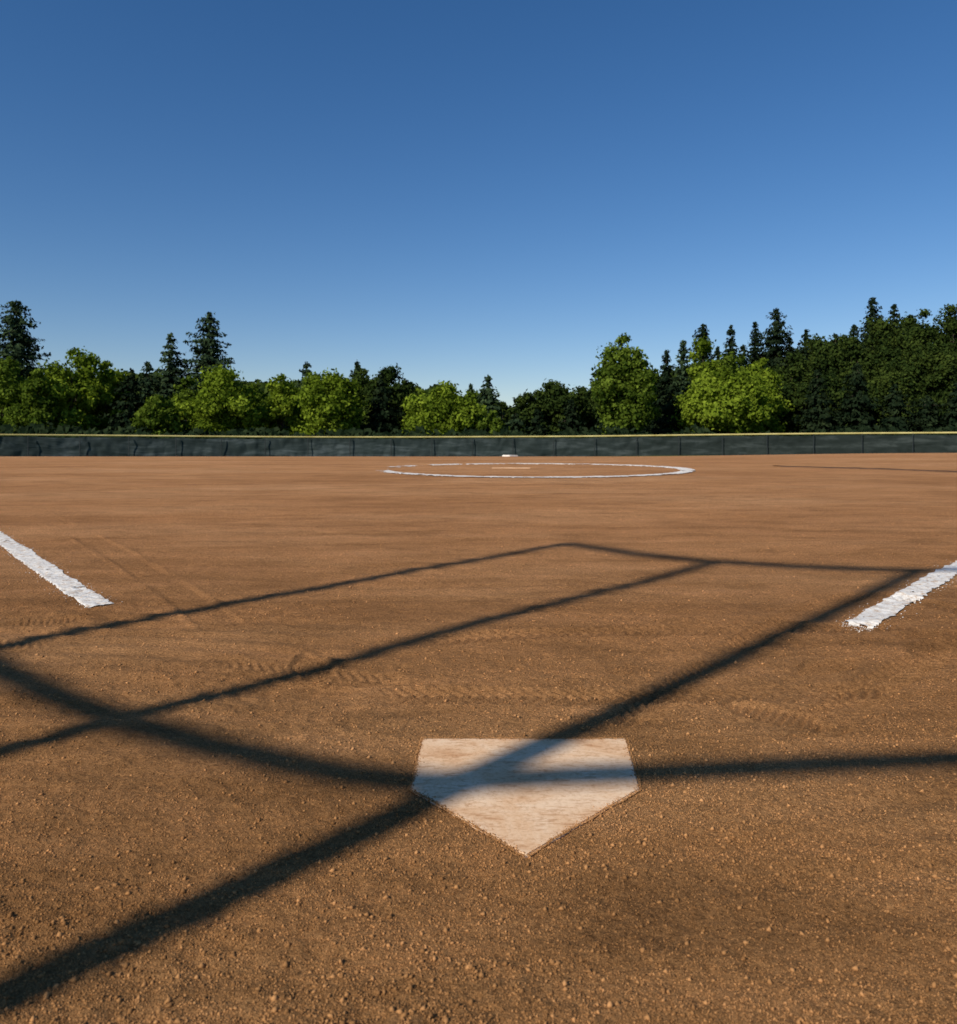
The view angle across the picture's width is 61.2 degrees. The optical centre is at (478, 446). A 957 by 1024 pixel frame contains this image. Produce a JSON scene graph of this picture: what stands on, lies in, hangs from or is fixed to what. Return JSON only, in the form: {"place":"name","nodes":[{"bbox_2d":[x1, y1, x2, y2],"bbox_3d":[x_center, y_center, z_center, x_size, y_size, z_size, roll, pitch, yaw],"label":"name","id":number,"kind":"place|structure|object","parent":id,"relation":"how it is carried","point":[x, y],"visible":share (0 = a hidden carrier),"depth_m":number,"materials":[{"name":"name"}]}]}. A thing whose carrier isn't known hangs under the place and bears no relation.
{"place":"outdoors","nodes":[
{"label":"outdoors","id":0,"kind":"place"},
{"bbox_2d":[0,453,956,1023],"bbox_3d":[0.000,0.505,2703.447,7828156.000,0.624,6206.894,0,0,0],"label":"ground","id":1,"kind":"structure","parent":0,"point":[370,487],"depth_m":1.92,"materials":[{"name":"brown soil"}]},
{"bbox_2d":[0,356,30,431],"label":"broadleaf tree","id":2,"kind":"object","parent":1,"relation":"on","point":[10,392],"visible":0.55,"depth_m":86.25,"materials":[{"name":"green plant"}]},
{"bbox_2d":[0,300,50,381],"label":"conifer tree","id":3,"kind":"object","parent":1,"relation":"on","point":[20,344],"visible":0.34,"depth_m":99.53,"materials":[{"name":"green plant"}]},
{"bbox_2d":[3,368,66,433],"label":"broadleaf tree","id":4,"kind":"object","parent":1,"relation":"on","point":[20,414],"visible":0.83,"depth_m":80.86,"materials":[{"name":"green plant"}]},
{"bbox_2d":[0,531,112,607],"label":"foul line","id":5,"kind":"object","parent":1,"relation":"on","point":[61,581],"visible":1,"depth_m":3.52,"materials":[{"name":"white paint"}]},
{"bbox_2d":[29,346,114,431],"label":"maple tree","id":6,"kind":"object","parent":1,"relation":"on","point":[65,393],"visible":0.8,"depth_m":84.74,"materials":[{"name":"green plant"}]},
{"bbox_2d":[76,360,138,429],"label":"broadleaf tree","id":7,"kind":"object","parent":1,"relation":"on","point":[110,382],"visible":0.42,"depth_m":88.80,"materials":[{"name":"green plant"}]},
{"bbox_2d":[97,368,147,434],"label":"conifer tree","id":8,"kind":"object","parent":1,"relation":"on","point":[131,405],"visible":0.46,"depth_m":83.34,"materials":[{"name":"green plant"}]},
{"bbox_2d":[115,361,167,429],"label":"conifer tree","id":9,"kind":"object","parent":1,"relation":"on","point":[147,383],"visible":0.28,"depth_m":87.67,"materials":[{"name":"green plant"}]},
{"bbox_2d":[130,394,183,434],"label":"broadleaf tree","id":10,"kind":"object","parent":1,"relation":"on","point":[157,415],"visible":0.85,"depth_m":78.93,"materials":[{"name":"green plant"}]},
{"bbox_2d":[150,332,197,421],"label":"conifer tree","id":11,"kind":"object","parent":1,"relation":"on","point":[172,373],"visible":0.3,"depth_m":97.31,"materials":[{"name":"green plant"}]},
{"bbox_2d":[163,375,200,430],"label":"broadleaf tree","id":12,"kind":"object","parent":1,"relation":"on","point":[188,381],"visible":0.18,"depth_m":89.01,"materials":[{"name":"green plant"}]},
{"bbox_2d":[160,311,245,427],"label":"conifer tree","id":13,"kind":"object","parent":1,"relation":"on","point":[208,349],"visible":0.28,"depth_m":99.02,"materials":[{"name":"green plant"}]},
{"bbox_2d":[173,363,270,438],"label":"maple tree","id":14,"kind":"object","parent":1,"relation":"on","point":[224,402],"visible":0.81,"depth_m":82.52,"materials":[{"name":"green plant"}]},
{"bbox_2d":[246,382,269,430],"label":"broadleaf tree","id":15,"kind":"object","parent":1,"relation":"on","point":[260,394],"visible":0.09,"depth_m":91.91,"materials":[{"name":"green plant"}]},
{"bbox_2d":[257,373,309,435],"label":"maple tree","id":16,"kind":"object","parent":1,"relation":"on","point":[283,402],"visible":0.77,"depth_m":87.23,"materials":[{"name":"green plant"}]},
{"bbox_2d":[284,361,312,428],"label":"conifer tree","id":17,"kind":"object","parent":1,"relation":"on","point":[306,370],"visible":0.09,"depth_m":107.72,"materials":[{"name":"green plant"}]},
{"bbox_2d":[290,372,321,427],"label":"broadleaf tree","id":18,"kind":"object","parent":1,"relation":"on","point":[309,374],"visible":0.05,"depth_m":93.32,"materials":[{"name":"green plant"}]},
{"bbox_2d":[291,367,370,435],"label":"maple tree","id":19,"kind":"object","parent":1,"relation":"on","point":[328,401],"visible":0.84,"depth_m":81.21,"materials":[{"name":"green plant"}]},
{"bbox_2d":[350,361,362,378],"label":"conifer tree","id":20,"kind":"object","parent":1,"relation":"on","point":[357,366],"visible":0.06,"depth_m":107.81,"materials":[{"name":"green plant"}]},
{"bbox_2d":[349,368,375,432],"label":"broadleaf tree","id":21,"kind":"object","parent":1,"relation":"on","point":[363,372],"visible":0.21,"depth_m":98.43,"materials":[{"name":"green plant"}]},
{"bbox_2d":[360,371,404,434],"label":"conifer tree","id":22,"kind":"object","parent":1,"relation":"on","point":[381,410],"visible":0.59,"depth_m":85.49,"materials":[{"name":"green plant"}]},
{"bbox_2d":[360,363,411,433],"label":"broadleaf tree","id":23,"kind":"object","parent":1,"relation":"on","point":[399,393],"visible":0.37,"depth_m":91.03,"materials":[{"name":"green plant"}]},
{"bbox_2d":[398,378,418,433],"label":"broadleaf tree","id":24,"kind":"object","parent":1,"relation":"on","point":[410,385],"visible":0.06,"depth_m":99.66,"materials":[{"name":"green plant"}]},
{"bbox_2d":[400,389,431,430],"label":"broadleaf tree","id":25,"kind":"object","parent":1,"relation":"on","point":[423,391],"visible":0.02,"depth_m":91.59,"materials":[{"name":"green plant"}]},
{"bbox_2d":[401,380,488,435],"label":"maple tree","id":26,"kind":"object","parent":1,"relation":"on","point":[445,409],"visible":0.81,"depth_m":81.64,"materials":[{"name":"green plant"}]},
{"bbox_2d":[465,390,482,415],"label":"broadleaf tree","id":27,"kind":"object","parent":1,"relation":"on","point":[470,395],"visible":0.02,"depth_m":97.65,"materials":[{"name":"green plant"}]},
{"bbox_2d":[467,383,481,406],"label":"conifer tree","id":28,"kind":"object","parent":1,"relation":"on","point":[470,389],"visible":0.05,"depth_m":103.85,"materials":[{"name":"green plant"}]},
{"bbox_2d":[0,534,952,631],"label":"chalk crumbs","id":29,"kind":"object","parent":1,"relation":"on","point":[843,622],"visible":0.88,"depth_m":3.00,"materials":[{"name":"white"}]},
{"bbox_2d":[0,432,956,455],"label":"outfield fence","id":30,"kind":"object","parent":1,"relation":"on","point":[602,445],"visible":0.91,"depth_m":58.33,"materials":[{"name":"fabric"}]},
{"bbox_2d":[0,422,956,438],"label":"undergrowth","id":31,"kind":"object","parent":1,"relation":"on","point":[32,428],"visible":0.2,"depth_m":75.86,"materials":[{"name":"green plant"}]},
{"bbox_2d":[24,323,956,433],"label":"distant trees","id":32,"kind":"object","parent":1,"relation":"on","point":[262,387],"visible":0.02,"depth_m":118.21,"materials":[{"name":"green plant"}]},
{"bbox_2d":[476,375,505,420],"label":"conifer tree","id":33,"kind":"object","parent":1,"relation":"on","point":[488,396],"visible":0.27,"depth_m":87.59,"materials":[{"name":"green plant"}]},
{"bbox_2d":[476,409,509,434],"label":"broadleaf tree","id":34,"kind":"object","parent":1,"relation":"on","point":[494,422],"visible":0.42,"depth_m":79.36,"materials":[{"name":"green plant"}]},
{"bbox_2d":[496,401,510,422],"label":"broadleaf tree","id":35,"kind":"object","parent":1,"relation":"on","point":[505,409],"visible":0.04,"depth_m":97.83,"materials":[{"name":"green plant"}]},
{"bbox_2d":[502,455,517,456],"bbox_3d":[1.020,0.315,26.200,0.380,0.080,0.380,0,1,-40],"label":"second base","id":36,"kind":"object","parent":1,"relation":"on","point":[509,455],"visible":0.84,"depth_m":26.07,"materials":[{"name":"white rubber"}]},
{"bbox_2d":[504,413,527,435],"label":"tree","id":37,"kind":"object","parent":1,"relation":"on","point":[515,422],"visible":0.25,"depth_m":81.74,"materials":[{"name":"green plant"}]},
{"bbox_2d":[410,739,639,857],"bbox_3d":[0.094,0.641,1.483,0.438,0.049,0.457,0,0,0],"label":"home plate","id":38,"kind":"object","parent":1,"relation":"on","point":[525,795],"visible":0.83,"depth_m":1.51,"materials":[{"name":"rubber"}]},
{"bbox_2d":[408,736,641,856],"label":"plate dust","id":39,"kind":"object","parent":38,"relation":"on","point":[499,839],"visible":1,"depth_m":1.47,"materials":[{"name":"soil"}]},
{"bbox_2d":[500,388,551,434],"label":"broadleaf tree","id":40,"kind":"object","parent":1,"relation":"on","point":[522,403],"visible":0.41,"depth_m":89.04,"materials":[{"name":"green plant"}]},
{"bbox_2d":[376,463,694,477],"bbox_3d":[0.840,0.352,12.550,4.897,0.093,4.897,0,0,0],"label":"pitching circle","id":41,"kind":"object","parent":1,"relation":"on","point":[678,472],"visible":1,"depth_m":11.29,"materials":[{"name":"white paint"}]},
{"bbox_2d":[526,409,555,435],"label":"conifer tree","id":42,"kind":"object","parent":1,"relation":"on","point":[540,429],"visible":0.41,"depth_m":79.80,"materials":[{"name":"green plant"}]},
{"bbox_2d":[517,379,594,435],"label":"broadleaf tree","id":43,"kind":"object","parent":1,"relation":"on","point":[554,398],"visible":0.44,"depth_m":90.78,"materials":[{"name":"green plant"}]},
{"bbox_2d":[556,398,585,433],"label":"conifer tree","id":44,"kind":"object","parent":1,"relation":"on","point":[571,415],"visible":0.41,"depth_m":83.67,"materials":[{"name":"green plant"}]},
{"bbox_2d":[577,386,603,433],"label":"broadleaf tree","id":45,"kind":"object","parent":1,"relation":"on","point":[592,419],"visible":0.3,"depth_m":97.03,"materials":[{"name":"green plant"}]},
{"bbox_2d":[589,370,606,433],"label":"conifer tree","id":46,"kind":"object","parent":1,"relation":"on","point":[599,425],"visible":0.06,"depth_m":104.37,"materials":[{"name":"green plant"}]},
{"bbox_2d":[588,333,661,434],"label":"maple tree","id":47,"kind":"object","parent":1,"relation":"on","point":[621,384],"visible":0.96,"depth_m":78.32,"materials":[{"name":"green plant"}]},
{"bbox_2d":[642,368,659,430],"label":"conifer tree","id":48,"kind":"object","parent":1,"relation":"on","point":[656,384],"visible":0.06,"depth_m":99.62,"materials":[{"name":"green plant"}]},
{"bbox_2d":[643,349,680,431],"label":"conifer tree","id":49,"kind":"object","parent":1,"relation":"on","point":[665,380],"visible":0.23,"depth_m":94.75,"materials":[{"name":"green plant"}]},
{"bbox_2d":[644,384,684,434],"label":"conifer tree","id":50,"kind":"object","parent":1,"relation":"on","point":[669,408],"visible":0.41,"depth_m":85.42,"materials":[{"name":"green plant"}]},
{"bbox_2d":[672,340,691,397],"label":"conifer tree","id":51,"kind":"object","parent":1,"relation":"on","point":[682,376],"visible":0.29,"depth_m":99.52,"materials":[{"name":"green plant"}]},
{"bbox_2d":[678,324,713,385],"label":"conifer tree","id":52,"kind":"object","parent":1,"relation":"on","point":[703,330],"visible":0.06,"depth_m":111.83,"materials":[{"name":"green plant"}]},
{"bbox_2d":[672,333,721,436],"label":"maple tree","id":53,"kind":"object","parent":1,"relation":"on","point":[705,346],"visible":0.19,"depth_m":91.25,"materials":[{"name":"green plant"}]},
{"bbox_2d":[713,346,721,360],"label":"conifer tree","id":54,"kind":"object","parent":1,"relation":"on","point":[717,352],"visible":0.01,"depth_m":103.83,"materials":[{"name":"green plant"}]},
{"bbox_2d":[667,365,778,435],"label":"maple tree","id":55,"kind":"object","parent":1,"relation":"on","point":[721,401],"visible":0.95,"depth_m":79.68,"materials":[{"name":"green plant"}]},
{"bbox_2d":[720,325,738,373],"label":"conifer tree","id":56,"kind":"object","parent":1,"relation":"on","point":[730,342],"visible":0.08,"depth_m":111.75,"materials":[{"name":"green plant"}]},
{"bbox_2d":[717,351,748,435],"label":"broadleaf tree","id":57,"kind":"object","parent":1,"relation":"on","point":[730,360],"visible":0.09,"depth_m":89.79,"materials":[{"name":"green plant"}]},
{"bbox_2d":[734,344,749,373],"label":"conifer tree","id":58,"kind":"object","parent":1,"relation":"on","point":[743,349],"visible":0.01,"depth_m":103.86,"materials":[{"name":"green plant"}]},
{"bbox_2d":[745,321,768,371],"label":"conifer tree","id":59,"kind":"object","parent":1,"relation":"on","point":[753,353],"visible":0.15,"depth_m":111.65,"materials":[{"name":"green plant"}]},
{"bbox_2d":[744,358,794,435],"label":"maple tree","id":60,"kind":"object","parent":1,"relation":"on","point":[771,377],"visible":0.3,"depth_m":85.05,"materials":[{"name":"green plant"}]},
{"bbox_2d":[757,308,796,425],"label":"conifer tree","id":61,"kind":"object","parent":1,"relation":"on","point":[776,338],"visible":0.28,"depth_m":111.15,"materials":[{"name":"green plant"}]},
{"bbox_2d":[781,337,793,366],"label":"conifer tree","id":62,"kind":"object","parent":1,"relation":"on","point":[790,343],"visible":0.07,"depth_m":111.80,"materials":[{"name":"green plant"}]},
{"bbox_2d":[765,351,813,424],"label":"broadleaf tree","id":63,"kind":"object","parent":1,"relation":"on","point":[796,367],"visible":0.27,"depth_m":97.47,"materials":[{"name":"green plant"}]},
{"bbox_2d":[774,381,832,435],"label":"broadleaf tree","id":64,"kind":"object","parent":1,"relation":"on","point":[797,396],"visible":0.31,"depth_m":88.80,"materials":[{"name":"green plant"}]},
{"bbox_2d":[797,329,812,372],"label":"conifer tree","id":65,"kind":"object","parent":1,"relation":"on","point":[804,351],"visible":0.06,"depth_m":111.78,"materials":[{"name":"green plant"}]},
{"bbox_2d":[785,333,848,422],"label":"broadleaf tree","id":66,"kind":"object","parent":1,"relation":"on","point":[818,347],"visible":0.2,"depth_m":102.39,"materials":[{"name":"green plant"}]},
{"bbox_2d":[788,369,853,435],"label":"conifer tree","id":67,"kind":"object","parent":1,"relation":"on","point":[817,418],"visible":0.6,"depth_m":83.47,"materials":[{"name":"green plant"}]},
{"bbox_2d":[830,333,844,349],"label":"conifer tree","id":68,"kind":"object","parent":1,"relation":"on","point":[834,335],"visible":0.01,"depth_m":111.80,"materials":[{"name":"green plant"}]},
{"bbox_2d":[810,360,869,432],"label":"broadleaf tree","id":69,"kind":"object","parent":1,"relation":"on","point":[834,389],"visible":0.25,"depth_m":92.88,"materials":[{"name":"green plant"}]},
{"bbox_2d":[816,331,874,423],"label":"broadleaf tree","id":70,"kind":"object","parent":1,"relation":"on","point":[853,353],"visible":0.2,"depth_m":100.88,"materials":[{"name":"green plant"}]},
{"bbox_2d":[828,361,883,434],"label":"conifer tree","id":71,"kind":"object","parent":1,"relation":"on","point":[859,401],"visible":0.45,"depth_m":83.52,"materials":[{"name":"green plant"}]},
{"bbox_2d":[849,324,865,356],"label":"conifer tree","id":72,"kind":"object","parent":1,"relation":"on","point":[854,329],"visible":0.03,"depth_m":111.70,"materials":[{"name":"green plant"}]},
{"bbox_2d":[774,465,956,471],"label":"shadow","id":73,"kind":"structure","parent":1,"relation":"on","point":[871,468],"depth_m":12.55},
{"bbox_2d":[857,297,883,355],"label":"conifer tree","id":74,"kind":"object","parent":1,"relation":"on","point":[872,312],"visible":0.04,"depth_m":111.81,"materials":[{"name":"green plant"}]},
{"bbox_2d":[852,316,903,375],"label":"broadleaf tree","id":75,"kind":"object","parent":1,"relation":"on","point":[882,330],"visible":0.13,"depth_m":102.71,"materials":[{"name":"green plant"}]},
{"bbox_2d":[888,304,902,333],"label":"conifer tree","id":76,"kind":"object","parent":1,"relation":"on","point":[893,307],"visible":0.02,"depth_m":111.78,"materials":[{"name":"green plant"}]},
{"bbox_2d":[864,343,934,430],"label":"broadleaf tree","id":77,"kind":"object","parent":1,"relation":"on","point":[879,386],"visible":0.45,"depth_m":92.24,"materials":[{"name":"green plant"}]},
{"bbox_2d":[870,383,929,434],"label":"conifer tree","id":78,"kind":"object","parent":1,"relation":"on","point":[895,404],"visible":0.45,"depth_m":83.38,"materials":[{"name":"green plant"}]},
{"bbox_2d":[846,560,956,628],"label":"foul line","id":79,"kind":"object","parent":1,"relation":"on","point":[878,613],"visible":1,"depth_m":3.05,"materials":[{"name":"white paint"}]},
{"bbox_2d":[886,309,953,370],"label":"broadleaf tree","id":80,"kind":"object","parent":1,"relation":"on","point":[915,333],"visible":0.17,"depth_m":99.15,"materials":[{"name":"green plant"}]},
{"bbox_2d":[895,340,956,430],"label":"broadleaf tree","id":81,"kind":"object","parent":1,"relation":"on","point":[928,357],"visible":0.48,"depth_m":90.61,"materials":[{"name":"green plant"}]},
{"bbox_2d":[908,395,948,431],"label":"conifer tree","id":82,"kind":"object","parent":1,"relation":"on","point":[928,411],"visible":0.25,"depth_m":83.59,"materials":[{"name":"green plant"}]},
{"bbox_2d":[929,354,956,411],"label":"broadleaf tree","id":83,"kind":"object","parent":1,"relation":"on","point":[945,393],"visible":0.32,"depth_m":89.79,"materials":[{"name":"green plant"}]},
{"bbox_2d":[930,304,956,364],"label":"broadleaf tree","id":84,"kind":"object","parent":1,"relation":"on","point":[948,324],"visible":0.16,"depth_m":98.24,"materials":[{"name":"green plant"}]},
{"bbox_2d":[933,383,956,434],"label":"conifer tree","id":85,"kind":"object","parent":1,"relation":"on","point":[951,411],"visible":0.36,"depth_m":83.74,"materials":[{"name":"green plant"}]},
{"bbox_2d":[0,0,956,406],"label":"sky","id":86,"kind":"structure","parent":0,"point":[462,192],"materials":[{"name":"blue"}]}
]}

